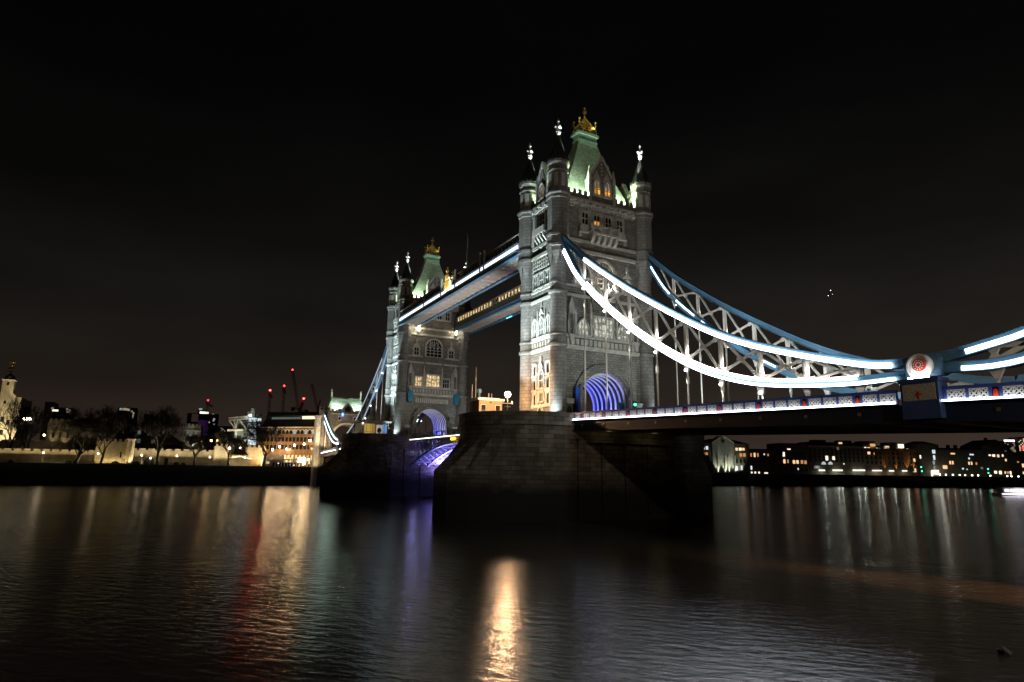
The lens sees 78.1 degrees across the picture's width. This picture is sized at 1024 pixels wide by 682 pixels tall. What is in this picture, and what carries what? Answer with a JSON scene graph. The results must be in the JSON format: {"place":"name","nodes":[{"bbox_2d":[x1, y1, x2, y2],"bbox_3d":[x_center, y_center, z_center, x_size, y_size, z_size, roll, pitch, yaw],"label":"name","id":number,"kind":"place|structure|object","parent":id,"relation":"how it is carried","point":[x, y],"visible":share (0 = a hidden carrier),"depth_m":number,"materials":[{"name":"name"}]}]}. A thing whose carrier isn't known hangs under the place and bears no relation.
{"place":"outdoors","nodes":[
{"label":"outdoors","id":0,"kind":"place"},
{"bbox_2d":[416,413,431,434],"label":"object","id":1,"kind":"object","parent":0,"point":[420,418],"visible":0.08,"depth_m":213.33,"materials":[{"name":"beige paint"}]},
{"bbox_2d":[0,483,1023,681],"bbox_3d":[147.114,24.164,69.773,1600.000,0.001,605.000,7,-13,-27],"label":"river","id":2,"kind":"structure","parent":0,"point":[113,582],"depth_m":40.69,"materials":[{"name":"liquid"}]},
{"bbox_2d":[319,433,441,496],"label":"river pier","id":3,"kind":"structure","parent":2,"relation":"in","point":[367,464],"depth_m":166.21,"materials":[{"name":"stone"}]},
{"bbox_2d":[321,451,335,456],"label":"shore span","id":4,"kind":"object","parent":3,"relation":"on","point":[330,454],"visible":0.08,"depth_m":246.40,"materials":[{"name":"metal"}]},
{"bbox_2d":[321,446,340,453],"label":"parapet","id":5,"kind":"structure","parent":4,"relation":"on","point":[329,450],"depth_m":244.47,"materials":[{"name":"white paint"}]},
{"bbox_2d":[351,420,391,433],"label":"exhibition kiosk","id":6,"kind":"object","parent":3,"relation":"on","point":[367,426],"visible":0.78,"depth_m":172.62,"materials":[{"name":"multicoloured paint"}]},
{"bbox_2d":[384,237,471,435],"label":"bridge tower","id":7,"kind":"structure","parent":3,"relation":"on","point":[426,371],"depth_m":182.77,"materials":[{"name":"stone"}]},
{"bbox_2d":[340,344,387,443],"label":"suspension chain","id":8,"kind":"object","parent":7,"relation":"hanging from","point":[381,369],"visible":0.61,"depth_m":200.03,"materials":[{"name":"blue paint"},{"name":"white paint"}]},
{"bbox_2d":[412,346,420,355],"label":"window","id":9,"kind":"structure","parent":7,"relation":"in","point":[416,349],"depth_m":180.44,"materials":[{"name":"glass"}]},
{"bbox_2d":[414,375,422,386],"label":"window","id":10,"kind":"structure","parent":7,"relation":"in","point":[418,380],"depth_m":179.14,"materials":[{"name":"glass"}]},
{"bbox_2d":[425,373,440,387],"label":"window","id":11,"kind":"structure","parent":7,"relation":"in","point":[431,380],"depth_m":181.30,"materials":[{"name":"glass"}]},
{"bbox_2d":[425,338,442,358],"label":"window","id":12,"kind":"structure","parent":7,"relation":"in","point":[433,347],"depth_m":183.17,"materials":[{"name":"glass"}]},
{"bbox_2d":[441,378,450,388],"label":"window","id":13,"kind":"structure","parent":7,"relation":"in","point":[446,381],"depth_m":183.12,"materials":[{"name":"glass"}]},
{"bbox_2d":[444,312,450,321],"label":"window","id":14,"kind":"structure","parent":7,"relation":"in","point":[447,315],"depth_m":186.78,"materials":[{"name":"glass"}]},
{"bbox_2d":[447,350,454,358],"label":"window","id":15,"kind":"structure","parent":7,"relation":"in","point":[451,353],"depth_m":185.33,"materials":[{"name":"glass"}]},
{"bbox_2d":[432,410,712,521],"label":"river pier","id":16,"kind":"structure","parent":2,"relation":"in","point":[528,466],"depth_m":96.19,"materials":[{"name":"stone"}]},
{"bbox_2d":[410,429,459,466],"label":"bascule span","id":17,"kind":"object","parent":16,"relation":"on","point":[437,453],"visible":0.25,"depth_m":160.31,"materials":[{"name":"metal"}]},
{"bbox_2d":[468,393,504,411],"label":"control cabin","id":18,"kind":"object","parent":16,"relation":"on","point":[484,404],"visible":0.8,"depth_m":109.21,"materials":[{"name":"brick"}]},
{"bbox_2d":[502,392,512,409],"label":"floodlight mast","id":19,"kind":"object","parent":16,"relation":"on","point":[507,394],"visible":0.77,"depth_m":103.92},
{"bbox_2d":[517,107,654,412],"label":"bridge tower","id":20,"kind":"structure","parent":16,"relation":"on","point":[580,199],"depth_m":111.98,"materials":[{"name":"stone"}]},
{"bbox_2d":[399,233,518,327],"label":"walkway","id":21,"kind":"structure","parent":20,"relation":"attached to","point":[484,272],"depth_m":142.13,"materials":[{"name":"beige paint"}]},
{"bbox_2d":[454,285,520,333],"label":"walkway","id":22,"kind":"structure","parent":20,"relation":"attached to","point":[500,308],"depth_m":168.01,"materials":[{"name":"beige paint"}]},
{"bbox_2d":[531,319,536,340],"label":"window","id":23,"kind":"structure","parent":20,"relation":"in","point":[534,328],"depth_m":112.46,"materials":[{"name":"stone"}]},
{"bbox_2d":[531,392,537,406],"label":"window","id":24,"kind":"structure","parent":20,"relation":"in","point":[534,395],"depth_m":109.83,"materials":[{"name":"stone"}]},
{"bbox_2d":[531,378,537,391],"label":"window","id":25,"kind":"structure","parent":20,"relation":"in","point":[534,381],"depth_m":110.23,"materials":[{"name":"stone"}]},
{"bbox_2d":[531,363,537,377],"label":"window","id":26,"kind":"structure","parent":20,"relation":"in","point":[534,366],"depth_m":110.50,"materials":[{"name":"stone"}]},
{"bbox_2d":[532,273,538,291],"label":"window","id":27,"kind":"structure","parent":20,"relation":"in","point":[535,277],"depth_m":113.83,"materials":[{"name":"glass"}]},
{"bbox_2d":[537,316,543,338],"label":"window","id":28,"kind":"structure","parent":20,"relation":"in","point":[541,320],"depth_m":110.45,"materials":[{"name":"stone"}]},
{"bbox_2d":[537,367,544,389],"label":"window","id":29,"kind":"structure","parent":20,"relation":"in","point":[541,377],"depth_m":108.52,"materials":[{"name":"stone"}]},
{"bbox_2d":[537,390,544,402],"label":"window","id":30,"kind":"structure","parent":20,"relation":"in","point":[541,394],"depth_m":107.76,"materials":[{"name":"stone"}]},
{"bbox_2d":[538,270,544,288],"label":"window","id":31,"kind":"structure","parent":20,"relation":"in","point":[541,274],"depth_m":111.97,"materials":[{"name":"glass"}]},
{"bbox_2d":[538,210,546,227],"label":"window","id":32,"kind":"structure","parent":20,"relation":"in","point":[542,217],"depth_m":114.29,"materials":[{"name":"glass"}]},
{"bbox_2d":[544,313,548,336],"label":"window","id":33,"kind":"structure","parent":20,"relation":"in","point":[547,316],"depth_m":108.71,"materials":[{"name":"stone"}]},
{"bbox_2d":[544,390,549,404],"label":"window","id":34,"kind":"structure","parent":20,"relation":"in","point":[547,393],"depth_m":106.09,"materials":[{"name":"stone"}]},
{"bbox_2d":[544,375,549,389],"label":"window","id":35,"kind":"structure","parent":20,"relation":"in","point":[547,378],"depth_m":106.61,"materials":[{"name":"stone"}]},
{"bbox_2d":[544,360,549,374],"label":"window","id":36,"kind":"structure","parent":20,"relation":"in","point":[547,363],"depth_m":107.10,"materials":[{"name":"stone"}]},
{"bbox_2d":[544,267,549,286],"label":"window","id":37,"kind":"structure","parent":20,"relation":"in","point":[547,271],"depth_m":110.42,"materials":[{"name":"glass"}]},
{"bbox_2d":[566,398,575,412],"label":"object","id":38,"kind":"structure","parent":20,"relation":"in","point":[568,400],"depth_m":103.93,"materials":[{"name":"metal"}]},
{"bbox_2d":[572,274,581,285],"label":"window","id":39,"kind":"structure","parent":20,"relation":"in","point":[575,281],"depth_m":108.78,"materials":[{"name":"glass"}]},
{"bbox_2d":[577,318,590,336],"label":"window","id":40,"kind":"structure","parent":20,"relation":"in","point":[580,325],"depth_m":107.97,"materials":[{"name":"glass"}]},
{"bbox_2d":[579,210,589,226],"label":"window","id":41,"kind":"structure","parent":20,"relation":"in","point":[585,216],"depth_m":112.11,"materials":[{"name":"glass"}]},
{"bbox_2d":[591,213,601,228],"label":"window","id":42,"kind":"structure","parent":20,"relation":"in","point":[596,218],"depth_m":113.32,"materials":[{"name":"glass"}]},
{"bbox_2d":[590,259,616,291],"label":"window","id":43,"kind":"structure","parent":20,"relation":"in","point":[600,280],"depth_m":111.97,"materials":[{"name":"glass"}]},
{"bbox_2d":[593,315,615,339],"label":"window","id":44,"kind":"structure","parent":20,"relation":"in","point":[598,321],"depth_m":110.07,"materials":[{"name":"glass"}]},
{"bbox_2d":[603,216,612,228],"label":"window","id":45,"kind":"structure","parent":20,"relation":"in","point":[608,222],"depth_m":114.46,"materials":[{"name":"glass"}]},
{"bbox_2d":[614,218,624,234],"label":"window","id":46,"kind":"structure","parent":20,"relation":"in","point":[619,224],"depth_m":115.66,"materials":[{"name":"glass"}]},
{"bbox_2d":[615,324,628,341],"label":"window","id":47,"kind":"structure","parent":20,"relation":"in","point":[622,330],"depth_m":111.86,"materials":[{"name":"glass"}]},
{"bbox_2d":[562,234,904,411],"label":"suspension chain","id":48,"kind":"object","parent":20,"relation":"hanging from","point":[858,380],"visible":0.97,"depth_m":73.42,"materials":[{"name":"beige paint"}]},
{"bbox_2d":[648,253,1016,404],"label":"suspension chain","id":49,"kind":"object","parent":20,"relation":"hanging from","point":[788,338],"visible":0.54,"depth_m":92.61,"materials":[{"name":"beige paint"}]},
{"bbox_2d":[573,399,1023,435],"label":"shore span","id":50,"kind":"object","parent":16,"relation":"on","point":[997,416],"visible":0.98,"depth_m":65.06,"materials":[{"name":"metal"}]},
{"bbox_2d":[572,381,1023,420],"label":"parapet","id":51,"kind":"structure","parent":50,"relation":"on","point":[990,391],"depth_m":61.22,"materials":[{"name":"white paint"}]},
{"bbox_2d":[897,376,948,419],"bbox_3d":[34.080,4.780,52.175,1.600,3.340,3.240,7,-13,-27],"label":"joint pedestal","id":52,"kind":"object","parent":50,"relation":"on","point":[922,398],"visible":0.97,"depth_m":51.58,"materials":[{"name":"blue paint"}]},
{"bbox_2d":[901,353,949,378],"bbox_3d":[34.302,2.165,52.803,1.810,2.120,3.240,7,-13,-27],"label":"pin joint","id":53,"kind":"object","parent":52,"relation":"on","point":[923,365],"visible":0.98,"depth_m":52.29,"materials":[{"name":"white paint"}]},
{"bbox_2d":[936,325,1023,382],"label":"suspension chain","id":54,"kind":"object","parent":53,"relation":"attached to","point":[995,364],"visible":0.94,"depth_m":48.42,"materials":[{"name":"beige paint"}]},
{"bbox_2d":[996,646,1012,655],"bbox_3d":[21.486,13.601,27.550,0.551,0.520,0.540,7,-13,-27],"label":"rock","id":55,"kind":"object","parent":2,"relation":"in","point":[1002,650],"visible":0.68,"depth_m":27.46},
{"bbox_2d":[992,487,1023,495],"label":"river boat","id":56,"kind":"object","parent":2,"relation":"on","point":[1009,491],"visible":0.95,"depth_m":255.09,"materials":[{"name":"white paint"}]},
{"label":"pontoon","id":57,"kind":"object","parent":2,"relation":"on","visible":0},
{"bbox_2d":[893,474,933,484],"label":"gangway","id":58,"kind":"object","parent":57,"relation":"on","point":[906,478],"visible":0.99,"depth_m":402.38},
{"bbox_2d":[0,0,1023,453],"label":"sky","id":59,"kind":"structure","parent":0,"point":[201,201],"materials":[{"name":"black"}]},
{"bbox_2d":[1000,440,1015,451],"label":"office tower","id":60,"kind":"structure","parent":0,"point":[1011,443],"depth_m":1766.21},
{"bbox_2d":[1008,437,1023,451],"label":"office tower","id":61,"kind":"structure","parent":0,"point":[1019,443],"depth_m":1766.25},
{"label":"ground","id":62,"kind":"structure","parent":0,"visible":0},
{"bbox_2d":[0,361,31,440],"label":"castle keep","id":63,"kind":"structure","parent":62,"relation":"on","point":[8,387],"depth_m":336.47,"materials":[{"name":"beige stone"}]},
{"bbox_2d":[0,397,49,449],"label":"bare tree","id":64,"kind":"object","parent":62,"relation":"on","point":[16,418],"visible":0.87,"depth_m":251.97,"materials":[{"name":"brown plant"}]},
{"bbox_2d":[3,399,52,448],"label":"bare tree","id":65,"kind":"object","parent":62,"relation":"on","point":[34,419],"visible":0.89,"depth_m":254.45,"materials":[{"name":"brown plant"}]},
{"bbox_2d":[0,448,95,463],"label":"curtain wall","id":66,"kind":"structure","parent":62,"relation":"on","point":[37,455],"depth_m":239.90,"materials":[{"name":"stone"}]},
{"bbox_2d":[0,439,95,451],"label":"curtain wall","id":67,"kind":"structure","parent":62,"relation":"on","point":[33,444],"depth_m":257.69,"materials":[{"name":"stone"}]},
{"bbox_2d":[39,402,58,439],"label":"tower block","id":68,"kind":"structure","parent":62,"relation":"on","point":[49,406],"depth_m":578.91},
{"bbox_2d":[44,419,76,451],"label":"round tower","id":69,"kind":"structure","parent":62,"relation":"on","point":[53,440],"depth_m":260.47,"materials":[{"name":"beige stone"}]},
{"bbox_2d":[52,407,74,419],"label":"tower block","id":70,"kind":"structure","parent":62,"relation":"on","point":[59,413],"depth_m":583.35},
{"bbox_2d":[49,406,119,462],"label":"bare tree","id":71,"kind":"object","parent":62,"relation":"on","point":[75,426],"visible":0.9,"depth_m":240.08,"materials":[{"name":"brown plant"}]},
{"bbox_2d":[76,435,96,451],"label":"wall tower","id":72,"kind":"structure","parent":62,"relation":"on","point":[85,441],"depth_m":266.41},
{"bbox_2d":[8,460,209,464],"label":"quay railing","id":73,"kind":"object","parent":62,"relation":"on","point":[90,461],"visible":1,"depth_m":231.97,"materials":[{"name":"metal"}]},
{"bbox_2d":[82,403,140,463],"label":"bare tree","id":74,"kind":"object","parent":62,"relation":"on","point":[118,417],"visible":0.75,"depth_m":244.47,"materials":[{"name":"brown plant"}]},
{"bbox_2d":[94,439,135,463],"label":"water gate tower","id":75,"kind":"structure","parent":62,"relation":"on","point":[120,451],"depth_m":249.83,"materials":[{"name":"beige stone"}]},
{"bbox_2d":[116,407,137,441],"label":"tower block","id":76,"kind":"structure","parent":62,"relation":"on","point":[131,410],"depth_m":608.10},
{"bbox_2d":[111,408,146,441],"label":"bare tree","id":77,"kind":"object","parent":62,"relation":"on","point":[127,430],"visible":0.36,"depth_m":281.29,"materials":[{"name":"brown plant"}]},
{"bbox_2d":[133,430,181,450],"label":"timber house","id":78,"kind":"structure","parent":62,"relation":"on","point":[143,440],"depth_m":278.92,"materials":[{"name":"wood"}]},
{"bbox_2d":[136,404,185,464],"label":"bare tree","id":79,"kind":"object","parent":62,"relation":"on","point":[163,421],"visible":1,"depth_m":248.15,"materials":[{"name":"brown plant"}]},
{"bbox_2d":[132,448,213,464],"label":"curtain wall","id":80,"kind":"structure","parent":62,"relation":"on","point":[186,456],"depth_m":260.06,"materials":[{"name":"stone"}]},
{"bbox_2d":[182,424,201,450],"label":"round tower","id":81,"kind":"structure","parent":62,"relation":"on","point":[192,428],"depth_m":284.25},
{"bbox_2d":[179,431,210,464],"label":"bare tree","id":82,"kind":"object","parent":62,"relation":"on","point":[192,439],"visible":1,"depth_m":256.35,"materials":[{"name":"brown plant"}]},
{"bbox_2d":[186,408,209,450],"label":"tower block","id":83,"kind":"structure","parent":62,"relation":"on","point":[198,417],"depth_m":636.50,"materials":[{"name":"black"}]},
{"bbox_2d":[191,414,198,421],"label":"window","id":84,"kind":"structure","parent":83,"relation":"in","point":[194,418],"depth_m":634.50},
{"bbox_2d":[203,400,213,449],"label":"tower crane","id":85,"kind":"object","parent":62,"relation":"on","point":[208,416],"visible":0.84,"depth_m":622.38,"materials":[{"name":"metal"}]},
{"bbox_2d":[206,414,218,451],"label":"tower block","id":86,"kind":"structure","parent":62,"relation":"on","point":[213,424],"depth_m":640.69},
{"bbox_2d":[213,444,228,465],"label":"bastion","id":87,"kind":"object","parent":62,"relation":"on","point":[220,456],"visible":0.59,"depth_m":267.13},
{"bbox_2d":[216,426,231,463],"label":"tower block","id":88,"kind":"structure","parent":62,"relation":"on","point":[224,428],"depth_m":645.24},
{"bbox_2d":[211,429,249,465],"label":"bare tree","id":89,"kind":"object","parent":62,"relation":"on","point":[229,439],"visible":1,"depth_m":261.86,"materials":[{"name":"brown plant"}]},
{"bbox_2d":[227,455,247,465],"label":"curtain wall","id":90,"kind":"structure","parent":62,"relation":"on","point":[238,460],"depth_m":271.02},
{"bbox_2d":[229,449,250,465],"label":"pavilion","id":91,"kind":"structure","parent":62,"relation":"on","point":[240,452],"depth_m":268.74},
{"bbox_2d":[227,408,261,455],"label":"glass office","id":92,"kind":"structure","parent":62,"relation":"on","point":[237,422],"depth_m":325.09,"materials":[{"name":"glass"}]},
{"bbox_2d":[245,445,265,465],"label":"bastion","id":93,"kind":"object","parent":62,"relation":"on","point":[254,453],"visible":0.77,"depth_m":278.20,"materials":[{"name":"stone"}]},
{"bbox_2d":[239,419,286,465],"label":"bare tree","id":94,"kind":"object","parent":62,"relation":"on","point":[259,432],"visible":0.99,"depth_m":267.19,"materials":[{"name":"brown plant"}]},
{"bbox_2d":[261,454,302,466],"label":"marquee","id":95,"kind":"object","parent":62,"relation":"on","point":[271,460],"visible":0.81,"depth_m":270.15,"materials":[{"name":"fabric"}]},
{"bbox_2d":[281,385,285,411],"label":"tower crane","id":96,"kind":"object","parent":62,"relation":"on","point":[283,390],"visible":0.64,"depth_m":582.58,"materials":[{"name":"metal"}]},
{"bbox_2d":[259,412,333,466],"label":"office building","id":97,"kind":"structure","parent":62,"relation":"on","point":[299,430],"depth_m":281.73,"materials":[{"name":"brown brick"}]},
{"bbox_2d":[291,398,304,411],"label":"tower crane","id":98,"kind":"object","parent":62,"relation":"on","point":[293,408],"visible":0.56,"depth_m":587.48,"materials":[{"name":"metal"}]},
{"bbox_2d":[291,369,308,411],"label":"tower crane","id":99,"kind":"object","parent":62,"relation":"on","point":[297,400],"visible":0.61,"depth_m":588.93,"materials":[{"name":"metal"}]},
{"bbox_2d":[310,384,323,411],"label":"tower crane","id":100,"kind":"object","parent":62,"relation":"on","point":[314,394],"visible":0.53,"depth_m":596.15,"materials":[{"name":"metal"}]},
{"bbox_2d":[310,415,331,484],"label":"abutment","id":101,"kind":"object","parent":62,"relation":"on","point":[315,453],"visible":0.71,"depth_m":257.65,"materials":[{"name":"stone"}]},
{"bbox_2d":[316,389,375,482],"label":"gate tower","id":102,"kind":"structure","parent":101,"relation":"on","point":[337,407],"depth_m":265.20,"materials":[{"name":"stone"}]},
{"bbox_2d":[324,414,339,449],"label":"suspension chain","id":103,"kind":"object","parent":102,"relation":"hanging from","point":[332,435],"visible":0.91,"depth_m":249.44,"materials":[{"name":"beige paint"}]},
{"bbox_2d":[0,462,1023,487],"bbox_3d":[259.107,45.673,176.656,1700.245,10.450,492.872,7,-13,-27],"label":"river wall","id":104,"kind":"structure","parent":62,"relation":"on","point":[12,472],"depth_m":253.21,"materials":[{"name":"stone"}]},
{"bbox_2d":[704,435,749,472],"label":"warehouse","id":105,"kind":"structure","parent":62,"relation":"on","point":[723,454],"depth_m":404.23,"materials":[{"name":"brick"}]},
{"bbox_2d":[749,449,779,473],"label":"wharf block","id":106,"kind":"structure","parent":62,"relation":"on","point":[764,461],"depth_m":407.34,"materials":[{"name":"brick"}]},
{"bbox_2d":[766,443,808,473],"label":"wharf block","id":107,"kind":"structure","parent":62,"relation":"on","point":[793,457],"depth_m":410.69,"materials":[{"name":"brick"}]},
{"bbox_2d":[798,440,865,474],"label":"warehouse","id":108,"kind":"structure","parent":62,"relation":"on","point":[841,457],"depth_m":414.79,"materials":[{"name":"brick"}]},
{"bbox_2d":[854,441,918,475],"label":"warehouse","id":109,"kind":"structure","parent":62,"relation":"on","point":[890,458],"depth_m":420.15,"materials":[{"name":"brown brick"}]},
{"bbox_2d":[903,441,939,475],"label":"apartment block","id":110,"kind":"structure","parent":62,"relation":"on","point":[927,457],"depth_m":424.23,"materials":[{"name":"brick"}]},
{"bbox_2d":[936,445,984,476],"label":"terrace","id":111,"kind":"structure","parent":62,"relation":"on","point":[962,462],"depth_m":426.96,"materials":[{"name":"brick"}]},
{"bbox_2d":[960,438,1013,476],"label":"warehouse","id":112,"kind":"structure","parent":62,"relation":"on","point":[997,459],"depth_m":431.55,"materials":[{"name":"brick"}]},
{"bbox_2d":[1010,452,1023,477],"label":"wharf block","id":113,"kind":"structure","parent":62,"relation":"on","point":[1017,458],"depth_m":432.72,"materials":[{"name":"brick"}]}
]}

